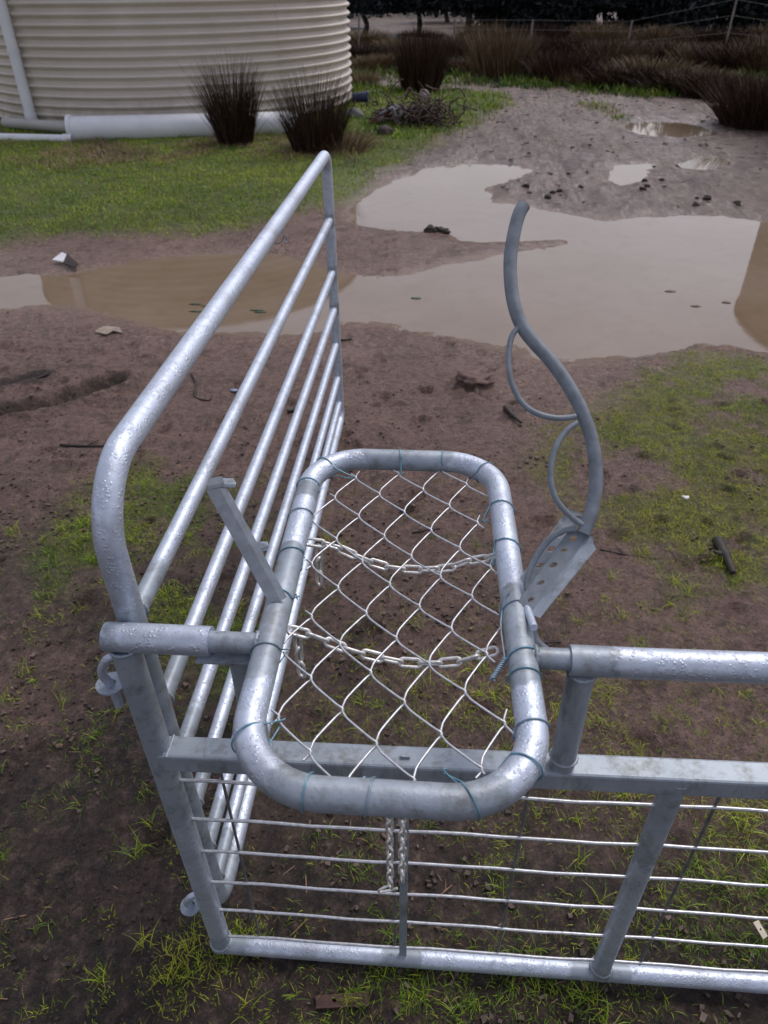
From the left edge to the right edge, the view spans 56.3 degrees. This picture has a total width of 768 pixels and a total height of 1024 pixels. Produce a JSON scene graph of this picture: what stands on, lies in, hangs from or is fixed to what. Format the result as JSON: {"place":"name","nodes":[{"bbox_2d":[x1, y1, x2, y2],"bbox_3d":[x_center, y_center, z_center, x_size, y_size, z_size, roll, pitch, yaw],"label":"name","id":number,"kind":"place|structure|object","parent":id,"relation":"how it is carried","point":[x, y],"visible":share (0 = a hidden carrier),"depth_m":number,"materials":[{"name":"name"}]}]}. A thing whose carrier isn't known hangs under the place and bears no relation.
{"place":"outdoors","nodes":[
{"label":"outdoors","id":0,"kind":"place"},
{"bbox_2d":[0,129,405,172],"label":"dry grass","id":1,"kind":"structure","parent":0,"point":[107,150],"depth_m":8.00,"materials":[{"name":"plant"}]},
{"bbox_2d":[0,116,489,249],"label":"lawn grass","id":2,"kind":"structure","parent":0,"point":[186,178],"depth_m":7.07,"materials":[{"name":"plant"}]},
{"bbox_2d":[0,84,632,144],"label":"lawn grass","id":3,"kind":"structure","parent":0,"point":[484,97],"depth_m":10.67,"materials":[{"name":"plant"}]},
{"bbox_2d":[0,11,767,1023],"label":"ground","id":4,"kind":"structure","parent":0,"point":[386,359],"depth_m":2.36,"materials":[{"name":"soil"}]},
{"bbox_2d":[0,133,74,141],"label":"drain pipe","id":5,"kind":"object","parent":4,"relation":"on","point":[46,137],"visible":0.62,"depth_m":8.79,"materials":[{"name":"white plastic"}]},
{"bbox_2d":[24,359,71,380],"bbox_3d":[-1.718,-0.724,3.682,0.025,0.031,0.269,26,44,31],"label":"stick","id":6,"kind":"object","parent":4,"relation":"on","point":[45,374],"visible":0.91,"depth_m":3.66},
{"bbox_2d":[52,252,77,267],"bbox_3d":[-2.219,-1.774,5.051,0.259,0.046,0.096,23,43,28],"label":"torn wrapper","id":7,"kind":"object","parent":4,"relation":"on","point":[66,259],"visible":1,"depth_m":5.06,"materials":[{"name":"plastic"}]},
{"bbox_2d":[59,440,103,446],"bbox_3d":[-1.291,-0.291,3.098,0.220,0.020,0.043,-4,37,-4],"label":"stick","id":8,"kind":"object","parent":4,"relation":"on","point":[72,445],"visible":0.87,"depth_m":3.09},
{"bbox_2d":[95,326,121,334],"bbox_3d":[-1.544,-1.029,4.063,0.156,0.015,0.101,17,40,22],"label":"bark strip","id":9,"kind":"object","parent":4,"relation":"on","point":[106,330],"visible":1,"depth_m":4.06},
{"bbox_2d":[1,112,296,139],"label":"storm pipe","id":10,"kind":"object","parent":4,"relation":"on","point":[132,126],"visible":0.68,"depth_m":8.78,"materials":[{"name":"white plastic"}]},
{"bbox_2d":[0,0,351,120],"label":"water tank","id":11,"kind":"object","parent":4,"relation":"on","point":[98,57],"visible":0.86,"depth_m":9.00,"materials":[{"name":"beige metal"}]},
{"bbox_2d":[0,0,37,118],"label":"downpipe","id":12,"kind":"object","parent":11,"relation":"attached to","point":[13,50],"visible":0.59,"depth_m":9.00,"materials":[{"name":"white plastic"}]},
{"bbox_2d":[190,373,211,400],"bbox_3d":[-0.923,-0.611,3.516,0.076,0.016,0.319,-21,41,-25],"label":"stick","id":13,"kind":"object","parent":4,"relation":"on","point":[194,379],"visible":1,"depth_m":3.48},
{"bbox_2d":[171,51,279,145],"bbox_3d":[-1.707,-4.713,8.174,1.379,0.979,1.365,-11,38,-14],"label":"rush tussock","id":14,"kind":"object","parent":4,"relation":"on","point":[234,122],"visible":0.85,"depth_m":8.13,"materials":[{"name":"plant"}]},
{"bbox_2d":[238,63,370,154],"bbox_3d":[-0.849,-4.411,7.845,1.459,0.869,1.295,2,37,4],"label":"rush tussock","id":15,"kind":"object","parent":4,"relation":"on","point":[306,128],"visible":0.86,"depth_m":7.79,"materials":[{"name":"plant"}]},
{"bbox_2d":[0,436,643,1023],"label":"bark chips","id":16,"kind":"object","parent":4,"relation":"on","point":[12,958],"visible":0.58,"depth_m":1.68,"materials":[{"name":"wood"}]},
{"bbox_2d":[297,124,385,154],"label":"grass clump","id":17,"kind":"object","parent":4,"relation":"on","point":[353,140],"visible":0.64,"depth_m":7.99,"materials":[{"name":"plant"}]},
{"bbox_2d":[315,992,368,1008],"bbox_3d":[-0.082,0.950,1.394,0.105,0.010,0.026,-3,37,-2],"label":"rusty plate","id":18,"kind":"object","parent":4,"relation":"on","point":[324,1002],"visible":0.95,"depth_m":1.39,"materials":[{"name":"metal"}]},
{"bbox_2d":[345,107,363,118],"bbox_3d":[-0.425,-5.550,9.978,0.291,0.134,0.245,-18,40,-22],"label":"stone","id":19,"kind":"object","parent":4,"relation":"on","point":[358,112],"visible":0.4,"depth_m":9.92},
{"bbox_2d":[352,91,368,101],"bbox_3d":[-0.360,-6.315,10.912,0.264,0.161,0.160,-2,37,-2],"label":"bucket","id":20,"kind":"object","parent":4,"relation":"on","point":[363,97],"visible":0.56,"depth_m":10.86,"materials":[{"name":"blue plastic"}]},
{"bbox_2d":[350,65,387,86],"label":"grass clump","id":21,"kind":"object","parent":4,"relation":"on","point":[366,77],"visible":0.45,"depth_m":13.02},
{"bbox_2d":[348,41,392,61],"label":"rush tussock","id":22,"kind":"object","parent":4,"relation":"on","point":[357,50],"visible":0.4,"depth_m":17.25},
{"bbox_2d":[348,28,393,46],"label":"rush tussock","id":23,"kind":"object","parent":4,"relation":"on","point":[373,36],"visible":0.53,"depth_m":20.88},
{"bbox_2d":[349,54,394,73],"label":"rush tussock","id":24,"kind":"object","parent":4,"relation":"on","point":[377,63],"visible":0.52,"depth_m":15.03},
{"bbox_2d":[346,0,407,36],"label":"tree","id":25,"kind":"object","parent":4,"relation":"on","point":[364,8],"visible":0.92,"depth_m":23.39,"materials":[{"name":"green plant"}]},
{"bbox_2d":[0,384,763,1023],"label":"straw","id":26,"kind":"object","parent":4,"relation":"on","point":[338,736],"visible":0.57,"depth_m":1.91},
{"bbox_2d":[0,266,765,1004],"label":"pebbles","id":27,"kind":"object","parent":4,"relation":"on","point":[406,618],"visible":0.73,"depth_m":2.41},
{"bbox_2d":[0,164,767,364],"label":"puddle","id":28,"kind":"object","parent":4,"relation":"on","point":[592,288],"visible":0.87,"depth_m":4.73,"materials":[{"name":"liquid"}]},
{"bbox_2d":[0,349,767,1023],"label":"grass tufts","id":29,"kind":"object","parent":4,"relation":"on","point":[736,479],"visible":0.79,"depth_m":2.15,"materials":[{"name":"plant"}]},
{"bbox_2d":[0,372,767,1023],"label":"earth crumbs","id":30,"kind":"object","parent":4,"relation":"on","point":[510,906],"visible":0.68,"depth_m":2.05,"materials":[{"name":"soil"}]},
{"bbox_2d":[356,50,413,71],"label":"rush tussock","id":31,"kind":"object","parent":4,"relation":"on","point":[369,57],"visible":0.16,"depth_m":15.25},
{"bbox_2d":[377,125,393,135],"bbox_3d":[0.014,-4.711,8.855,0.208,0.117,0.205,2,37,4],"label":"stone","id":32,"kind":"object","parent":4,"relation":"on","point":[382,129],"visible":0.83,"depth_m":8.80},
{"bbox_2d":[7,231,765,544],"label":"mud crumbs","id":33,"kind":"object","parent":4,"relation":"on","point":[135,498],"visible":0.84,"depth_m":3.38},
{"bbox_2d":[368,103,406,124],"bbox_3d":[0.055,-5.243,9.533,0.555,0.305,0.359,2,37,4],"label":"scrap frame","id":34,"kind":"object","parent":4,"relation":"on","point":[385,113],"visible":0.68,"depth_m":9.40,"materials":[{"name":"black metal"}]},
{"bbox_2d":[366,35,421,56],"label":"rush tussock","id":35,"kind":"object","parent":4,"relation":"on","point":[382,42],"visible":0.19,"depth_m":18.13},
{"bbox_2d":[372,21,465,93],"bbox_3d":[0.718,-7.492,11.845,1.508,1.017,1.413,-27,44,-31],"label":"rush tussock","id":36,"kind":"object","parent":4,"relation":"on","point":[426,65],"visible":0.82,"depth_m":11.77,"materials":[{"name":"plant"}]},
{"bbox_2d":[387,0,452,34],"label":"tree","id":37,"kind":"object","parent":4,"relation":"on","point":[409,7],"visible":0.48,"depth_m":23.81,"materials":[{"name":"green plant"}]},
{"bbox_2d":[364,78,477,128],"bbox_3d":[0.491,-5.333,9.423,1.507,0.630,1.171,2,37,4],"label":"branch heap","id":38,"kind":"object","parent":4,"relation":"on","point":[420,113],"visible":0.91,"depth_m":9.32,"materials":[{"name":"wood"}]},
{"bbox_2d":[394,27,448,41],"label":"rush tussock","id":39,"kind":"object","parent":4,"relation":"on","point":[420,33],"visible":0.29,"depth_m":21.38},
{"bbox_2d":[419,89,429,100],"bbox_3d":[0.631,-6.498,11.180,0.162,0.158,0.165,2,37,4],"label":"stone","id":40,"kind":"object","parent":4,"relation":"on","point":[422,93],"visible":0.55,"depth_m":11.14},
{"bbox_2d":[412,524,439,532],"bbox_3d":[0.149,0.058,2.580,0.102,0.015,0.031,-4,37,-5],"label":"stick","id":41,"kind":"object","parent":4,"relation":"on","point":[424,530],"visible":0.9,"depth_m":2.57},
{"bbox_2d":[423,224,437,232],"bbox_3d":[0.370,-2.231,5.654,0.113,0.055,0.098,-12,38,-14],"label":"mud clod","id":42,"kind":"object","parent":4,"relation":"on","point":[430,228],"visible":1,"depth_m":5.63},
{"bbox_2d":[99,621,767,993],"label":"gate panel","id":43,"kind":"structure","parent":4,"relation":"on","point":[670,783],"depth_m":1.06,"materials":[{"name":"metal"}]},
{"bbox_2d":[95,654,123,708],"bbox_3d":[-0.376,0.229,0.984,0.042,0.113,0.040,-22,42,-26],"label":"panel hook","id":44,"kind":"object","parent":43,"relation":"attached to","point":[106,685],"visible":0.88,"depth_m":0.98,"materials":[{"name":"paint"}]},
{"bbox_2d":[180,892,199,916],"bbox_3d":[-0.369,0.739,1.363,0.042,0.078,0.040,-23,42,-27],"label":"panel hook","id":45,"kind":"object","parent":43,"relation":"attached to","point":[188,908],"visible":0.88,"depth_m":1.36,"materials":[{"name":"paint"}]},
{"bbox_2d":[91,151,343,903],"bbox_3d":[-0.261,-0.212,1.930,0.044,1.050,2.021,2,37,4],"label":"yard panel","id":46,"kind":"object","parent":43,"relation":"attached to","point":[131,600],"visible":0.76,"depth_m":1.39,"materials":[{"name":"metal"}]},
{"bbox_2d":[207,200,602,820],"bbox_3d":[0.021,-0.052,0.892,0.539,0.492,0.694,2,37,4],"label":"sheep cradle","id":47,"kind":"object","parent":43,"relation":"attached to","point":[514,777],"visible":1,"depth_m":0.94,"materials":[{"name":"metal"}]},
{"bbox_2d":[377,817,406,893],"bbox_3d":[0.008,0.386,0.808,0.035,0.176,0.010,-2,37,-2],"label":"hanging chain","id":48,"kind":"object","parent":47,"relation":"hanging from","point":[402,848],"visible":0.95,"depth_m":0.81,"materials":[{"name":"metal"}]},
{"bbox_2d":[286,625,499,668],"bbox_3d":[0.011,0.186,0.972,0.287,0.065,0.015,2,37,4],"label":"sling chain","id":49,"kind":"object","parent":47,"relation":"hanging from","point":[393,660],"visible":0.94,"depth_m":0.97,"materials":[{"name":"metal"}]},
{"bbox_2d":[293,633,306,677],"bbox_3d":[-0.117,0.200,0.996,0.013,0.089,0.013,-7,37,-8],"label":"chain tail","id":50,"kind":"object","parent":49,"relation":"hanging from","point":[299,648],"visible":0.96,"depth_m":0.99},
{"bbox_2d":[306,537,494,573],"bbox_3d":[0.032,0.072,1.123,0.314,0.060,0.015,2,37,4],"label":"sling chain","id":51,"kind":"object","parent":47,"relation":"hanging from","point":[436,569],"visible":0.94,"depth_m":1.12,"materials":[{"name":"metal"}]},
{"bbox_2d":[315,543,322,586],"bbox_3d":[-0.103,0.085,1.147,0.016,0.089,0.013,-5,37,-6],"label":"chain tail","id":52,"kind":"object","parent":51,"relation":"hanging from","point":[320,560],"visible":0.83,"depth_m":1.15},
{"bbox_2d":[404,34,465,55],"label":"rush tussock","id":53,"kind":"object","parent":4,"relation":"on","point":[438,42],"visible":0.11,"depth_m":16.93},
{"bbox_2d":[435,879,451,898],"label":"straw stalk","id":54,"kind":"object","parent":4,"relation":"on","point":[445,888],"visible":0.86,"depth_m":1.56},
{"bbox_2d":[439,228,450,233],"bbox_3d":[0.478,-2.210,5.638,0.094,0.041,0.078,2,37,4],"label":"mud clod","id":55,"kind":"object","parent":4,"relation":"on","point":[444,230],"visible":1,"depth_m":5.62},
{"bbox_2d":[444,8,449,21],"bbox_3d":[2.898,-23.331,31.194,4.887,3.667,4.378,8,38,11],"label":"tree","id":56,"kind":"object","parent":4,"relation":"on","point":[446,16],"visible":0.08,"depth_m":32.07,"materials":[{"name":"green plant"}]},
{"bbox_2d":[445,56,468,74],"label":"rush tussock","id":57,"kind":"object","parent":4,"relation":"on","point":[450,69],"visible":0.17,"depth_m":14.62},
{"bbox_2d":[151,896,767,1023],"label":"grass","id":58,"kind":"structure","parent":4,"relation":"on","point":[407,993],"depth_m":1.42,"materials":[{"name":"plant"}]},
{"bbox_2d":[448,55,472,75],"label":"rush tussock","id":59,"kind":"object","parent":4,"relation":"on","point":[466,65],"visible":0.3,"depth_m":14.45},
{"bbox_2d":[427,31,495,61],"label":"rush tussock","id":60,"kind":"object","parent":4,"relation":"on","point":[455,47],"visible":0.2,"depth_m":16.85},
{"bbox_2d":[405,0,545,36],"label":"tree","id":61,"kind":"object","parent":4,"relation":"on","point":[468,5],"visible":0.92,"depth_m":22.28,"materials":[{"name":"green plant"}]},
{"bbox_2d":[455,370,495,386],"bbox_3d":[0.443,-0.654,3.483,0.201,0.035,0.171,2,37,4],"label":"mud mound","id":62,"kind":"object","parent":4,"relation":"on","point":[466,378],"visible":0.98,"depth_m":3.46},
{"bbox_2d":[446,19,509,41],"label":"rush tussock","id":63,"kind":"object","parent":4,"relation":"on","point":[466,32],"visible":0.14,"depth_m":20.74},
{"bbox_2d":[429,0,532,25],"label":"tree","id":64,"kind":"object","parent":4,"relation":"on","point":[497,8],"visible":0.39,"depth_m":23.01,"materials":[{"name":"green plant"}]},
{"bbox_2d":[348,9,614,18],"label":"scrub","id":65,"kind":"object","parent":4,"relation":"on","point":[434,13],"visible":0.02,"depth_m":36.57,"materials":[{"name":"green plant"}]},
{"bbox_2d":[459,12,508,26],"bbox_3d":[4.619,-20.441,28.173,4.194,2.520,3.756,14,39,19],"label":"tree","id":66,"kind":"object","parent":4,"relation":"on","point":[477,16],"visible":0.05,"depth_m":28.18,"materials":[{"name":"green plant"}]},
{"bbox_2d":[457,34,526,56],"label":"rush tussock","id":67,"kind":"object","parent":4,"relation":"on","point":[464,46],"visible":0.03,"depth_m":16.62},
{"bbox_2d":[462,18,553,80],"bbox_3d":[2.278,-8.965,13.875,1.693,0.996,2.237,-8,37,-10],"label":"rush tussock","id":68,"kind":"object","parent":4,"relation":"on","point":[500,56],"visible":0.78,"depth_m":13.59,"materials":[{"name":"plant"}]},
{"bbox_2d":[503,405,521,423],"bbox_3d":[0.591,-0.446,3.254,0.040,0.026,0.147,-15,39,-18],"label":"stick","id":69,"kind":"object","parent":4,"relation":"on","point":[506,408],"visible":1,"depth_m":3.25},
{"bbox_2d":[472,4,597,34],"bbox_3d":[5.159,-17.697,23.731,5.398,3.489,4.686,27,45,32],"label":"tree","id":70,"kind":"object","parent":4,"relation":"on","point":[495,15],"visible":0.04,"depth_m":24.48,"materials":[{"name":"green plant"}]},
{"bbox_2d":[508,20,570,42],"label":"rush tussock","id":71,"kind":"object","parent":4,"relation":"on","point":[551,31],"visible":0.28,"depth_m":20.10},
{"bbox_2d":[516,50,567,77],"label":"rush tussock","id":72,"kind":"object","parent":4,"relation":"on","point":[538,59],"visible":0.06,"depth_m":13.86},
{"bbox_2d":[481,0,610,36],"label":"tree","id":73,"kind":"object","parent":4,"relation":"on","point":[572,15],"visible":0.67,"depth_m":22.30,"materials":[{"name":"green plant"}]},
{"bbox_2d":[542,629,560,643],"bbox_3d":[0.482,0.376,2.155,0.084,0.015,0.052,-3,37,-3],"label":"stick","id":74,"kind":"object","parent":4,"relation":"on","point":[547,642],"visible":0.67,"depth_m":2.13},
{"bbox_2d":[515,32,594,59],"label":"rush tussock","id":75,"kind":"object","parent":4,"relation":"on","point":[542,47],"visible":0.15,"depth_m":15.77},
{"bbox_2d":[349,0,766,48],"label":"wire fence","id":76,"kind":"object","parent":4,"relation":"on","point":[629,31],"visible":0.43,"depth_m":16.37,"materials":[{"name":"grey metal"}]},
{"bbox_2d":[517,44,610,85],"bbox_3d":[3.335,-8.267,13.252,1.836,0.618,1.895,2,37,4],"label":"rush tussock","id":77,"kind":"object","parent":4,"relation":"on","point":[555,66],"visible":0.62,"depth_m":13.03,"materials":[{"name":"plant"}]},
{"bbox_2d":[361,90,767,206],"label":"track stones","id":78,"kind":"object","parent":4,"relation":"on","point":[505,187],"visible":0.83,"depth_m":8.30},
{"bbox_2d":[546,33,628,61],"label":"rush tussock","id":79,"kind":"object","parent":4,"relation":"on","point":[593,39],"visible":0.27,"depth_m":15.70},
{"bbox_2d":[549,66,629,88],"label":"rush tussock","id":80,"kind":"object","parent":4,"relation":"on","point":[573,82],"visible":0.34,"depth_m":12.66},
{"bbox_2d":[535,0,654,29],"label":"tree","id":81,"kind":"object","parent":4,"relation":"on","point":[591,4],"visible":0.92,"depth_m":21.65,"materials":[{"name":"green plant"}]},
{"bbox_2d":[567,19,639,44],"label":"rush tussock","id":82,"kind":"object","parent":4,"relation":"on","point":[607,31],"visible":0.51,"depth_m":19.48,"materials":[{"name":"plant"}]},
{"bbox_2d":[602,12,609,23],"bbox_3d":[9.178,-21.486,28.436,5.175,3.884,4.636,-10,38,-13],"label":"tree","id":83,"kind":"object","parent":4,"relation":"on","point":[604,14],"visible":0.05,"depth_m":29.30,"materials":[{"name":"green plant"}]},
{"bbox_2d":[568,37,660,66],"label":"rush tussock","id":84,"kind":"object","parent":4,"relation":"on","point":[624,52],"visible":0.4,"depth_m":15.32,"materials":[{"name":"plant"}]},
{"bbox_2d":[567,61,671,90],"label":"rush tussock","id":85,"kind":"object","parent":4,"relation":"on","point":[616,79],"visible":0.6,"depth_m":12.39,"materials":[{"name":"plant"}]},
{"bbox_2d":[600,548,655,558],"bbox_3d":[0.843,0.139,2.478,0.186,0.012,0.032,12,39,17],"label":"stick","id":86,"kind":"object","parent":4,"relation":"on","point":[622,553],"visible":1,"depth_m":2.48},
{"bbox_2d":[596,0,676,28],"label":"tree","id":87,"kind":"object","parent":4,"relation":"on","point":[629,10],"visible":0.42,"depth_m":22.35,"materials":[{"name":"green plant"}]},
{"bbox_2d":[601,35,681,63],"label":"rush tussock","id":88,"kind":"object","parent":4,"relation":"on","point":[672,46],"visible":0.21,"depth_m":15.60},
{"bbox_2d":[608,164,680,185],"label":"puddle","id":89,"kind":"object","parent":4,"relation":"on","point":[621,175],"visible":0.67,"depth_m":7.31,"materials":[{"name":"liquid"}]},
{"bbox_2d":[588,54,733,85],"bbox_3d":[4.864,-7.878,12.795,2.684,0.514,2.032,22,42,28],"label":"rush tussock","id":90,"kind":"object","parent":4,"relation":"on","point":[666,63],"visible":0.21,"depth_m":12.72,"materials":[{"name":"plant"}]},
{"bbox_2d":[602,5,722,32],"bbox_3d":[9.078,-17.278,23.498,4.432,2.973,4.948,1,37,3],"label":"tree","id":91,"kind":"object","parent":4,"relation":"on","point":[620,18],"visible":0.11,"depth_m":24.17,"materials":[{"name":"green plant"}]},
{"bbox_2d":[624,22,704,44],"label":"rush tussock","id":92,"kind":"object","parent":4,"relation":"on","point":[652,34],"visible":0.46,"depth_m":19.32,"materials":[{"name":"plant"}]},
{"bbox_2d":[624,122,715,136],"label":"puddle","id":93,"kind":"object","parent":4,"relation":"on","point":[659,129],"visible":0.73,"depth_m":9.36,"materials":[{"name":"liquid"}]},
{"bbox_2d":[635,38,717,63],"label":"rush tussock","id":94,"kind":"object","parent":4,"relation":"on","point":[670,49],"visible":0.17,"depth_m":15.56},
{"bbox_2d":[623,0,731,35],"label":"tree","id":95,"kind":"object","parent":4,"relation":"on","point":[689,16],"visible":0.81,"depth_m":22.02,"materials":[{"name":"green plant"}]},
{"bbox_2d":[618,63,743,95],"bbox_3d":[5.035,-7.380,12.211,2.295,0.400,2.369,-10,38,-12],"label":"rush tussock","id":96,"kind":"object","parent":4,"relation":"on","point":[655,84],"visible":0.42,"depth_m":11.95,"materials":[{"name":"plant"}]},
{"bbox_2d":[643,41,736,66],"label":"rush tussock","id":97,"kind":"object","parent":4,"relation":"on","point":[687,55],"visible":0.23,"depth_m":15.02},
{"bbox_2d":[653,157,730,169],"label":"puddle","id":98,"kind":"object","parent":4,"relation":"on","point":[705,163],"visible":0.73,"depth_m":7.65,"materials":[{"name":"liquid"}]},
{"bbox_2d":[644,65,752,94],"bbox_3d":[5.411,-7.186,11.926,2.237,0.422,1.693,-2,37,-1],"label":"rush tussock","id":99,"kind":"object","parent":4,"relation":"on","point":[694,72],"visible":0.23,"depth_m":11.79,"materials":[{"name":"plant"}]},
{"bbox_2d":[702,195,711,199],"bbox_3d":[2.859,-2.783,6.348,0.081,0.040,0.072,2,37,4],"label":"mud clod","id":100,"kind":"object","parent":4,"relation":"on","point":[706,197],"visible":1,"depth_m":6.33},
{"bbox_2d":[661,65,767,130],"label":"dark bush","id":101,"kind":"object","parent":4,"relation":"on","point":[749,110],"visible":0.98,"depth_m":9.16,"materials":[{"name":"plant"}]},
{"bbox_2d":[663,69,767,99],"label":"rush tussock","id":102,"kind":"object","parent":4,"relation":"on","point":[691,92],"visible":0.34,"depth_m":11.45,"materials":[{"name":"plant"}]},
{"bbox_2d":[672,22,767,49],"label":"rush tussock","id":103,"kind":"object","parent":4,"relation":"on","point":[706,36],"visible":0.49,"depth_m":18.42,"materials":[{"name":"plant"}]},
{"bbox_2d":[711,536,735,574],"bbox_3d":[1.146,0.146,2.433,0.059,0.040,0.169,2,37,4],"label":"stick","id":104,"kind":"object","parent":4,"relation":"on","point":[718,542],"visible":0.99,"depth_m":2.43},
{"bbox_2d":[686,36,767,73],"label":"rush tussock","id":105,"kind":"object","parent":4,"relation":"on","point":[712,60],"visible":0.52,"depth_m":14.15,"materials":[{"name":"plant"}]},
{"bbox_2d":[690,30,767,75],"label":"rush tussock","id":106,"kind":"object","parent":4,"relation":"on","point":[756,66],"visible":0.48,"depth_m":13.84,"materials":[{"name":"plant"}]},
{"bbox_2d":[699,0,767,33],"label":"tree","id":107,"kind":"object","parent":4,"relation":"on","point":[746,9],"visible":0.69,"depth_m":22.22,"materials":[{"name":"green plant"}]},
{"bbox_2d":[733,200,740,205],"bbox_3d":[3.025,-2.652,6.158,0.085,0.042,0.073,2,37,4],"label":"mud clod","id":108,"kind":"object","parent":4,"relation":"on","point":[737,202],"visible":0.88,"depth_m":6.14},
{"bbox_2d":[737,23,767,42],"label":"rush tussock","id":109,"kind":"object","parent":4,"relation":"on","point":[765,30],"visible":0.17,"depth_m":19.08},
{"bbox_2d":[753,920,767,938],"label":"tag","id":110,"kind":"object","parent":4,"relation":"on","point":[762,932],"visible":0.98,"depth_m":1.48,"materials":[{"name":"plastic"}]},
{"bbox_2d":[350,51,767,99],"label":"verge grass","id":111,"kind":"structure","parent":0,"point":[504,81],"depth_m":12.84,"materials":[{"name":"plant"}]}
]}

